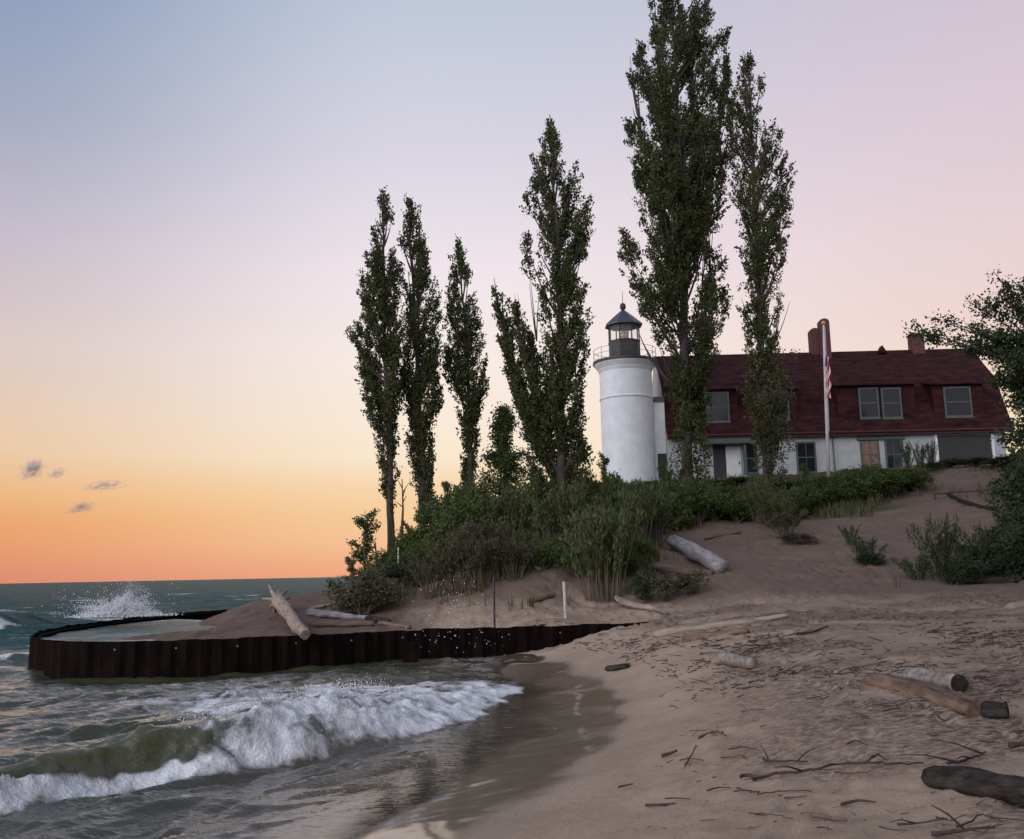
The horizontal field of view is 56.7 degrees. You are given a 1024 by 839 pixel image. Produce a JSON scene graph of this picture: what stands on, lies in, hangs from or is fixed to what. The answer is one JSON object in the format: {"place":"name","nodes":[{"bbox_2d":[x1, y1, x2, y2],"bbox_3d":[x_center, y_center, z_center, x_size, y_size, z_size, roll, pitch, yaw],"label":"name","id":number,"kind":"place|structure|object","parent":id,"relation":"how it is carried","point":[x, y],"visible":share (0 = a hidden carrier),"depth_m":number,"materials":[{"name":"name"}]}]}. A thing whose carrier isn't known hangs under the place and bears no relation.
{"place":"outdoors","nodes":[
{"label":"outdoors","id":0,"kind":"place"},
{"bbox_2d":[40,619,212,641],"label":"pool water","id":1,"kind":"structure","parent":0,"point":[118,632],"depth_m":32.86,"materials":[{"name":"grey liquid"}]},
{"bbox_2d":[0,577,542,838],"bbox_3d":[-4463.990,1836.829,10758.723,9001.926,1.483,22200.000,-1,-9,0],"label":"lake water","id":2,"kind":"structure","parent":0,"point":[110,758],"depth_m":13.18,"materials":[{"name":"grey liquid"}]},
{"bbox_2d":[35,574,188,618],"bbox_3d":[-15.572,6.856,36.824,5.780,1.684,2.796,-1,-9,0],"label":"wave splash","id":3,"kind":"object","parent":2,"relation":"on","point":[126,608],"visible":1,"depth_m":36.53,"materials":[{"name":"white liquid"}]},
{"bbox_2d":[170,677,427,745],"bbox_3d":[-2.780,4.167,13.805,1.633,0.623,4.691,-5,-10,23],"label":"breaker spray","id":4,"kind":"object","parent":2,"relation":"on","point":[354,684],"visible":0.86,"depth_m":13.68,"materials":[{"name":"liquid"}]},
{"bbox_2d":[0,0,1023,583],"label":"sky","id":5,"kind":"structure","parent":0,"point":[189,189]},
{"bbox_2d":[85,464,1023,838],"bbox_3d":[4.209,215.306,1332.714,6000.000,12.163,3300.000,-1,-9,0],"label":"sand ground","id":6,"kind":"structure","parent":0,"point":[581,752],"depth_m":13.87,"materials":[{"name":"brown sand"}]},
{"bbox_2d":[262,584,310,639],"bbox_3d":[-7.121,6.137,30.025,1.047,1.157,12.964,2,-7,-17],"label":"driftwood stump","id":7,"kind":"object","parent":6,"relation":"on","point":[280,604],"visible":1,"depth_m":29.27,"materials":[{"name":"brown wood"}]},
{"bbox_2d":[306,609,367,619],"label":"driftwood log","id":8,"kind":"object","parent":6,"relation":"on","point":[325,613],"visible":0.95,"depth_m":32.58,"materials":[{"name":"grey wood"}]},
{"bbox_2d":[28,609,652,678],"bbox_3d":[-10.120,8.080,32.699,14.241,2.125,26.706,8,-13,-43],"label":"sheet pile groyne","id":9,"kind":"object","parent":6,"relation":"on","point":[58,659],"visible":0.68,"depth_m":24.97,"materials":[{"name":"metal"}]},
{"bbox_2d":[309,620,374,627],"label":"driftwood log","id":10,"kind":"object","parent":6,"relation":"on","point":[339,623],"visible":1,"depth_m":28.11,"materials":[{"name":"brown wood"}]},
{"bbox_2d":[320,581,368,613],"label":"shrub","id":11,"kind":"object","parent":6,"relation":"on","point":[337,599],"visible":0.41,"depth_m":33.84,"materials":[{"name":"green plant"}]},
{"bbox_2d":[346,508,381,572],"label":"sapling","id":12,"kind":"object","parent":6,"relation":"on","point":[367,538],"visible":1,"depth_m":40.72,"materials":[{"name":"green plant"}]},
{"bbox_2d":[336,575,400,614],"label":"shrub","id":13,"kind":"object","parent":6,"relation":"on","point":[357,592],"visible":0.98,"depth_m":32.76,"materials":[{"name":"green plant"}]},
{"bbox_2d":[343,572,407,611],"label":"shrub","id":14,"kind":"object","parent":6,"relation":"on","point":[359,580],"visible":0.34,"depth_m":33.74,"materials":[{"name":"green plant"}]},
{"bbox_2d":[343,185,408,551],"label":"poplar tree","id":15,"kind":"object","parent":6,"relation":"on","point":[372,370],"visible":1,"depth_m":42.79,"materials":[{"name":"green plant"}]},
{"bbox_2d":[370,547,403,569],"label":"shrub","id":16,"kind":"object","parent":6,"relation":"on","point":[389,557],"visible":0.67,"depth_m":39.52,"materials":[{"name":"green plant"}]},
{"bbox_2d":[390,525,430,552],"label":"shrub","id":17,"kind":"object","parent":6,"relation":"on","point":[410,534],"visible":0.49,"depth_m":39.97,"materials":[{"name":"green plant"}]},
{"bbox_2d":[391,548,436,588],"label":"shrub","id":18,"kind":"object","parent":6,"relation":"on","point":[404,576],"visible":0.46,"depth_m":36.27,"materials":[{"name":"green plant"}]},
{"bbox_2d":[401,539,441,574],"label":"shrub","id":19,"kind":"object","parent":6,"relation":"on","point":[424,550],"visible":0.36,"depth_m":37.62,"materials":[{"name":"green plant"}]},
{"bbox_2d":[396,193,447,534],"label":"poplar tree","id":20,"kind":"object","parent":6,"relation":"on","point":[424,375],"visible":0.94,"depth_m":43.71,"materials":[{"name":"green plant"}]},
{"bbox_2d":[413,490,445,538],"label":"shrub","id":21,"kind":"object","parent":6,"relation":"on","point":[423,517],"visible":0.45,"depth_m":40.79,"materials":[{"name":"green plant"}]},
{"bbox_2d":[398,552,464,599],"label":"shrub","id":22,"kind":"object","parent":6,"relation":"on","point":[418,570],"visible":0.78,"depth_m":33.86,"materials":[{"name":"green plant"}]},
{"bbox_2d":[416,521,447,551],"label":"shrub","id":23,"kind":"object","parent":6,"relation":"on","point":[433,538],"visible":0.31,"depth_m":38.50,"materials":[{"name":"green plant"}]},
{"bbox_2d":[417,540,479,594],"bbox_3d":[-2.104,5.235,33.701,2.296,1.981,2.179,4,-10,-28],"label":"shrub","id":24,"kind":"object","parent":6,"relation":"on","point":[447,556],"visible":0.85,"depth_m":33.68,"materials":[{"name":"green plant"}]},
{"bbox_2d":[432,490,477,545],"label":"shrub","id":25,"kind":"object","parent":6,"relation":"on","point":[455,516],"visible":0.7,"depth_m":38.20,"materials":[{"name":"green plant"}]},
{"bbox_2d":[439,233,489,487],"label":"poplar tree","id":26,"kind":"object","parent":6,"relation":"on","point":[472,395],"visible":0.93,"depth_m":44.68,"materials":[{"name":"green plant"}]},
{"bbox_2d":[430,516,506,579],"bbox_3d":[-1.328,4.810,35.747,2.779,2.462,2.638,-5,-10,23],"label":"shrub","id":27,"kind":"object","parent":6,"relation":"on","point":[461,534],"visible":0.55,"depth_m":35.25,"materials":[{"name":"green plant"}]},
{"bbox_2d":[447,534,507,589],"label":"shrub","id":28,"kind":"object","parent":6,"relation":"on","point":[482,551],"visible":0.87,"depth_m":33.62,"materials":[{"name":"green plant"}]},
{"bbox_2d":[461,475,499,541],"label":"shrub","id":29,"kind":"object","parent":6,"relation":"on","point":[474,494],"visible":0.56,"depth_m":39.22,"materials":[{"name":"green plant"}]},
{"bbox_2d":[458,517,517,569],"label":"shrub","id":30,"kind":"object","parent":6,"relation":"on","point":[506,533],"visible":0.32,"depth_m":35.71,"materials":[{"name":"green plant"}]},
{"bbox_2d":[475,495,515,536],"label":"shrub","id":31,"kind":"object","parent":6,"relation":"on","point":[489,515],"visible":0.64,"depth_m":38.22,"materials":[{"name":"green plant"}]},
{"bbox_2d":[465,537,529,579],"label":"shrub","id":32,"kind":"object","parent":6,"relation":"on","point":[496,574],"visible":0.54,"depth_m":34.15,"materials":[{"name":"green plant"}]},
{"bbox_2d":[476,401,529,506],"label":"young tree","id":33,"kind":"object","parent":6,"relation":"on","point":[502,455],"visible":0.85,"depth_m":45.13,"materials":[{"name":"green plant"}]},
{"bbox_2d":[486,483,532,539],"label":"shrub","id":34,"kind":"object","parent":6,"relation":"on","point":[509,507],"visible":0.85,"depth_m":38.37,"materials":[{"name":"green plant"}]},
{"bbox_2d":[483,537,540,579],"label":"shrub","id":35,"kind":"object","parent":6,"relation":"on","point":[513,557],"visible":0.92,"depth_m":33.96,"materials":[{"name":"green plant"}]},
{"bbox_2d":[515,473,559,540],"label":"shrub","id":36,"kind":"object","parent":6,"relation":"on","point":[536,489],"visible":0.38,"depth_m":38.26,"materials":[{"name":"green plant"}]},
{"bbox_2d":[491,115,595,535],"bbox_3d":[1.419,-4.053,40.296,4.610,18.758,2.845,-1,-9,0],"label":"poplar tree","id":37,"kind":"object","parent":6,"relation":"on","point":[542,416],"visible":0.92,"depth_m":39.81,"materials":[{"name":"green plant"}]},
{"bbox_2d":[529,539,563,571],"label":"shrub","id":38,"kind":"object","parent":6,"relation":"on","point":[545,555],"visible":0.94,"depth_m":34.57,"materials":[{"name":"green plant"}]},
{"bbox_2d":[527,492,576,549],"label":"shrub","id":39,"kind":"object","parent":6,"relation":"on","point":[547,522],"visible":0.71,"depth_m":36.55,"materials":[{"name":"green plant"}]},
{"bbox_2d":[554,545,585,577],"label":"shrub","id":40,"kind":"object","parent":6,"relation":"on","point":[567,561],"visible":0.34,"depth_m":33.97,"materials":[{"name":"green plant"}]},
{"bbox_2d":[549,476,603,548],"bbox_3d":[2.637,3.686,36.399,1.962,2.983,2.119,-4,-10,18],"label":"shrub","id":41,"kind":"object","parent":6,"relation":"on","point":[566,500],"visible":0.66,"depth_m":36.12,"materials":[{"name":"green plant"}]},
{"bbox_2d":[555,510,619,602],"bbox_3d":[2.606,4.663,32.692,2.100,3.262,2.268,-5,-10,21],"label":"shrub","id":42,"kind":"object","parent":6,"relation":"on","point":[595,593],"visible":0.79,"depth_m":32.32,"materials":[{"name":"green plant"}]},
{"bbox_2d":[581,467,622,509],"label":"shrub","id":43,"kind":"object","parent":6,"relation":"on","point":[593,484],"visible":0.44,"depth_m":39.46,"materials":[{"name":"green plant"}]},
{"bbox_2d":[568,501,646,603],"bbox_3d":[3.296,4.508,32.545,1.918,3.575,2.339,7,-12,-41],"label":"shrub","id":44,"kind":"object","parent":6,"relation":"on","point":[620,545],"visible":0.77,"depth_m":32.26,"materials":[{"name":"green plant"}]},
{"bbox_2d":[591,488,637,537],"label":"shrub","id":45,"kind":"object","parent":6,"relation":"on","point":[626,505],"visible":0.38,"depth_m":36.11,"materials":[{"name":"green plant"}]},
{"bbox_2d":[593,293,655,482],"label":"lighthouse","id":46,"kind":"object","parent":6,"relation":"on","point":[624,369],"visible":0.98,"depth_m":61.50,"materials":[{"name":"white paint"}]},
{"bbox_2d":[622,547,648,574],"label":"shrub","id":47,"kind":"object","parent":6,"relation":"on","point":[631,564],"visible":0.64,"depth_m":33.98,"materials":[{"name":"green plant"}]},
{"bbox_2d":[617,533,658,560],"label":"shrub","id":48,"kind":"object","parent":6,"relation":"on","point":[641,545],"visible":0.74,"depth_m":35.11,"materials":[{"name":"green plant"}]},
{"bbox_2d":[612,477,666,543],"bbox_3d":[5.179,3.787,38.618,1.931,3.093,2.356,0,-9,-6],"label":"shrub","id":49,"kind":"object","parent":6,"relation":"on","point":[646,505],"visible":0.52,"depth_m":38.21,"materials":[{"name":"green plant"}]},
{"bbox_2d":[614,595,668,614],"bbox_3d":[3.926,5.843,29.949,0.450,0.542,4.500,1,-9,-13],"label":"driftwood log","id":50,"kind":"object","parent":6,"relation":"on","point":[627,603],"visible":1,"depth_m":29.53,"materials":[{"name":"brown wood"}]},
{"bbox_2d":[625,569,660,603],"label":"shrub","id":51,"kind":"object","parent":6,"relation":"on","point":[644,592],"visible":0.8,"depth_m":30.40,"materials":[{"name":"green plant"}]},
{"bbox_2d":[630,489,690,546],"bbox_3d":[6.323,4.139,39.970,2.563,2.432,2.788,-4,-10,18],"label":"shrub","id":52,"kind":"object","parent":6,"relation":"on","point":[661,516],"visible":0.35,"depth_m":39.85,"materials":[{"name":"green plant"}]},
{"bbox_2d":[639,571,686,601],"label":"shrub","id":53,"kind":"object","parent":6,"relation":"on","point":[661,585],"visible":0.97,"depth_m":29.80,"materials":[{"name":"green plant"}]},
{"bbox_2d":[617,0,738,486],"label":"poplar tree","id":54,"kind":"object","parent":6,"relation":"on","point":[669,179],"visible":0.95,"depth_m":53.33,"materials":[{"name":"green plant"}]},
{"bbox_2d":[665,483,696,531],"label":"shrub","id":55,"kind":"object","parent":6,"relation":"on","point":[684,520],"visible":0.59,"depth_m":44.13,"materials":[{"name":"green plant"}]},
{"bbox_2d":[649,562,714,575],"bbox_3d":[5.866,5.304,33.386,0.599,0.366,3.046,4,-4,-31],"label":"driftwood log","id":56,"kind":"object","parent":6,"relation":"on","point":[665,567],"visible":0.78,"depth_m":33.24,"materials":[{"name":"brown wood"}]},
{"bbox_2d":[361,462,1006,608],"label":"dune grass","id":57,"kind":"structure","parent":6,"relation":"on","point":[848,506],"depth_m":42.78,"materials":[{"name":"green plant"}]},
{"bbox_2d":[668,568,712,596],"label":"shrub","id":58,"kind":"object","parent":6,"relation":"on","point":[692,585],"visible":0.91,"depth_m":30.08,"materials":[{"name":"green plant"}]},
{"bbox_2d":[665,535,729,573],"bbox_3d":[6.968,5.049,36.113,0.907,0.706,6.884,0,0,-7],"label":"driftwood log","id":59,"kind":"object","parent":6,"relation":"on","point":[708,559],"visible":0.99,"depth_m":34.85,"materials":[{"name":"grey wood"}]},
{"bbox_2d":[674,475,725,526],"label":"shrub","id":60,"kind":"object","parent":6,"relation":"on","point":[704,496],"visible":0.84,"depth_m":44.63,"materials":[{"name":"green plant"}]},
{"bbox_2d":[682,628,749,640],"bbox_3d":[4.334,4.596,20.237,1.574,0.165,0.215,-17,-17,36],"label":"driftwood log","id":61,"kind":"object","parent":6,"relation":"on","point":[739,631],"visible":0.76,"depth_m":20.15,"materials":[{"name":"beige wood"}]},
{"bbox_2d":[653,613,788,637],"bbox_3d":[5.183,5.133,23.642,3.366,0.261,0.342,-12,-12,17],"label":"driftwood log","id":62,"kind":"object","parent":6,"relation":"on","point":[676,630],"visible":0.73,"depth_m":23.64,"materials":[{"name":"brown wood"}]},
{"bbox_2d":[710,653,757,668],"bbox_3d":[3.867,4.190,16.488,0.371,0.247,2.435,0,-13,-6],"label":"driftwood log","id":63,"kind":"object","parent":6,"relation":"on","point":[735,660],"visible":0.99,"depth_m":16.30,"materials":[{"name":"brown wood"}]},
{"bbox_2d":[717,498,758,522],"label":"shrub","id":64,"kind":"object","parent":6,"relation":"on","point":[734,513],"visible":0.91,"depth_m":44.64,"materials":[{"name":"green plant"}]},
{"bbox_2d":[737,475,775,524],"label":"shrub","id":65,"kind":"object","parent":6,"relation":"on","point":[752,486],"visible":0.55,"depth_m":43.80,"materials":[{"name":"green plant"}]},
{"bbox_2d":[724,50,799,520],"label":"poplar tree","id":66,"kind":"object","parent":6,"relation":"on","point":[761,364],"visible":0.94,"depth_m":47.30,"materials":[{"name":"green plant"}]},
{"bbox_2d":[751,487,790,527],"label":"shrub","id":67,"kind":"object","parent":6,"relation":"on","point":[763,505],"visible":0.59,"depth_m":42.84,"materials":[{"name":"green plant"}]},
{"bbox_2d":[536,598,1023,829],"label":"beach debris","id":68,"kind":"object","parent":6,"relation":"on","point":[937,630],"visible":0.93,"depth_m":15.61,"materials":[{"name":"brown plant"}]},
{"bbox_2d":[757,508,806,536],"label":"shrub","id":69,"kind":"object","parent":6,"relation":"on","point":[786,520],"visible":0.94,"depth_m":39.43,"materials":[{"name":"green plant"}]},
{"bbox_2d":[767,494,799,530],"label":"shrub","id":70,"kind":"object","parent":6,"relation":"on","point":[776,508],"visible":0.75,"depth_m":41.46,"materials":[{"name":"green plant"}]},
{"bbox_2d":[790,480,827,515],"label":"shrub","id":71,"kind":"object","parent":6,"relation":"on","point":[810,492],"visible":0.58,"depth_m":46.69,"materials":[{"name":"green plant"}]},
{"bbox_2d":[821,321,830,476],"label":"flagpole","id":72,"kind":"object","parent":6,"relation":"on","point":[826,417],"visible":0.94,"depth_m":57.67,"materials":[{"name":"metal"}]},
{"bbox_2d":[739,754,923,780],"bbox_3d":[2.664,2.961,7.997,1.499,0.249,0.351,-4,-10,18],"label":"stick","id":73,"kind":"object","parent":6,"relation":"on","point":[753,778],"visible":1,"depth_m":8.06,"materials":[{"name":"wood"}]},
{"bbox_2d":[652,318,1015,479],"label":"keepers house","id":74,"kind":"structure","parent":6,"relation":"on","point":[882,402],"depth_m":62.11,"materials":[{"name":"paint"}]},
{"bbox_2d":[713,445,726,478],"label":"screen door","id":75,"kind":"structure","parent":74,"relation":"in","point":[719,457],"depth_m":61.67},
{"bbox_2d":[725,446,741,477],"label":"door","id":76,"kind":"structure","parent":74,"relation":"in","point":[733,453],"depth_m":61.64,"materials":[{"name":"white paint"}]},
{"bbox_2d":[795,441,817,473],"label":"window","id":77,"kind":"structure","parent":74,"relation":"in","point":[806,451],"depth_m":61.56,"materials":[{"name":"grey glass"}]},
{"bbox_2d":[860,440,880,467],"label":"window","id":78,"kind":"structure","parent":74,"relation":"in","point":[869,449],"depth_m":61.47,"materials":[{"name":"glass"}]},
{"bbox_2d":[884,439,903,467],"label":"window","id":79,"kind":"structure","parent":74,"relation":"in","point":[893,456],"depth_m":61.41,"materials":[{"name":"grey glass"}]},
{"bbox_2d":[814,481,861,506],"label":"shrub","id":80,"kind":"object","parent":6,"relation":"on","point":[836,493],"visible":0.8,"depth_m":47.40,"materials":[{"name":"green plant"}]},
{"bbox_2d":[839,469,883,501],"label":"shrub","id":81,"kind":"object","parent":6,"relation":"on","point":[860,489],"visible":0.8,"depth_m":47.85,"materials":[{"name":"green plant"}]},
{"bbox_2d":[845,535,888,562],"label":"shrub","id":82,"kind":"object","parent":6,"relation":"on","point":[863,548],"visible":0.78,"depth_m":33.18,"materials":[{"name":"green plant"}]},
{"bbox_2d":[851,551,889,564],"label":"shrub","id":83,"kind":"object","parent":6,"relation":"on","point":[861,558],"visible":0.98,"depth_m":32.88,"materials":[{"name":"green plant"}]},
{"bbox_2d":[847,461,894,498],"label":"shrub","id":84,"kind":"object","parent":6,"relation":"on","point":[874,471],"visible":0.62,"depth_m":48.38,"materials":[{"name":"green plant"}]},
{"bbox_2d":[875,472,908,497],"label":"shrub","id":85,"kind":"object","parent":6,"relation":"on","point":[895,484],"visible":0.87,"depth_m":48.54,"materials":[{"name":"green plant"}]},
{"bbox_2d":[889,553,938,580],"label":"shrub","id":86,"kind":"object","parent":6,"relation":"on","point":[921,573],"visible":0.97,"depth_m":30.64,"materials":[{"name":"green plant"}]},
{"bbox_2d":[897,471,937,491],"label":"shrub","id":87,"kind":"object","parent":6,"relation":"on","point":[918,482],"visible":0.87,"depth_m":49.84,"materials":[{"name":"green plant"}]},
{"bbox_2d":[863,673,986,717],"bbox_3d":[4.550,3.042,10.504,0.335,0.273,2.700,-1,-9,-1],"label":"driftwood log","id":88,"kind":"object","parent":6,"relation":"on","point":[961,702],"visible":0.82,"depth_m":10.15,"materials":[{"name":"beige wood"}]},
{"bbox_2d":[905,512,959,577],"bbox_3d":[13.956,4.128,31.249,1.342,2.287,1.799,22,-25,-67],"label":"shrub","id":89,"kind":"object","parent":6,"relation":"on","point":[944,531],"visible":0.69,"depth_m":31.38,"materials":[{"name":"green plant"}]},
{"bbox_2d":[902,667,969,691],"bbox_3d":[4.892,3.026,11.008,0.279,0.248,0.940,1,-10,-13],"label":"driftwood log","id":90,"kind":"object","parent":6,"relation":"on","point":[957,682],"visible":0.75,"depth_m":10.72,"materials":[{"name":"grey wood"}]},
{"bbox_2d":[900,739,985,764],"bbox_3d":[3.534,2.680,7.657,0.742,0.155,0.325,3,-10,-24],"label":"stick","id":91,"kind":"object","parent":6,"relation":"on","point":[956,761],"visible":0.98,"depth_m":7.61,"materials":[{"name":"wood"}]},
{"bbox_2d":[919,550,975,583],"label":"shrub","id":92,"kind":"object","parent":6,"relation":"on","point":[952,562],"visible":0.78,"depth_m":29.89,"materials":[{"name":"green plant"}]},
{"bbox_2d":[924,533,978,568],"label":"shrub","id":93,"kind":"object","parent":6,"relation":"on","point":[932,550],"visible":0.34,"depth_m":31.04,"materials":[{"name":"green plant"}]},
{"bbox_2d":[901,264,1023,462],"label":"broadleaf tree","id":94,"kind":"object","parent":6,"relation":"on","point":[1008,353],"visible":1,"depth_m":42.90,"materials":[{"name":"green plant"}]},
{"bbox_2d":[931,804,994,835],"bbox_3d":[2.799,2.507,5.891,0.364,0.173,0.102,-5,-10,25],"label":"stick","id":95,"kind":"object","parent":6,"relation":"on","point":[945,832],"visible":1,"depth_m":5.90,"materials":[{"name":"wood"}]},
{"bbox_2d":[937,558,991,584],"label":"shrub","id":96,"kind":"object","parent":6,"relation":"on","point":[970,572],"visible":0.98,"depth_m":29.21,"materials":[{"name":"green plant"}]},
{"bbox_2d":[921,766,1023,808],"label":"driftwood log","id":97,"kind":"object","parent":6,"relation":"on","point":[976,782],"visible":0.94,"depth_m":6.71,"materials":[{"name":"brown wood"}]},
{"bbox_2d":[945,535,1000,577],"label":"shrub","id":98,"kind":"object","parent":6,"relation":"on","point":[982,551],"visible":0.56,"depth_m":30.42,"materials":[{"name":"green plant"}]},
{"bbox_2d":[950,519,1013,571],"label":"shrub","id":99,"kind":"object","parent":6,"relation":"on","point":[985,533],"visible":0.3,"depth_m":31.54,"materials":[{"name":"green plant"}]},
{"bbox_2d":[981,701,1009,718],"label":"driftwood log","id":100,"kind":"object","parent":6,"relation":"on","point":[993,710],"visible":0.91,"depth_m":9.08,"materials":[{"name":"wood"}]},
{"bbox_2d":[984,550,1023,580],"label":"shrub","id":101,"kind":"object","parent":6,"relation":"on","point":[1005,566],"visible":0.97,"depth_m":28.99,"materials":[{"name":"green plant"}]},
{"bbox_2d":[985,458,1023,532],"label":"shrub","id":102,"kind":"object","parent":6,"relation":"on","point":[1009,490],"visible":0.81,"depth_m":33.50,"materials":[{"name":"green plant"}]},
{"bbox_2d":[986,443,1023,498],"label":"shrub","id":103,"kind":"object","parent":6,"relation":"on","point":[1014,456],"visible":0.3,"depth_m":37.73,"materials":[{"name":"green plant"}]},
{"bbox_2d":[991,524,1023,566],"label":"shrub","id":104,"kind":"object","parent":6,"relation":"on","point":[1013,544],"visible":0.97,"depth_m":29.26,"materials":[{"name":"green plant"}]},
{"bbox_2d":[993,498,1023,555],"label":"shrub","id":105,"kind":"object","parent":6,"relation":"on","point":[1019,515],"visible":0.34,"depth_m":32.43,"materials":[{"name":"green plant"}]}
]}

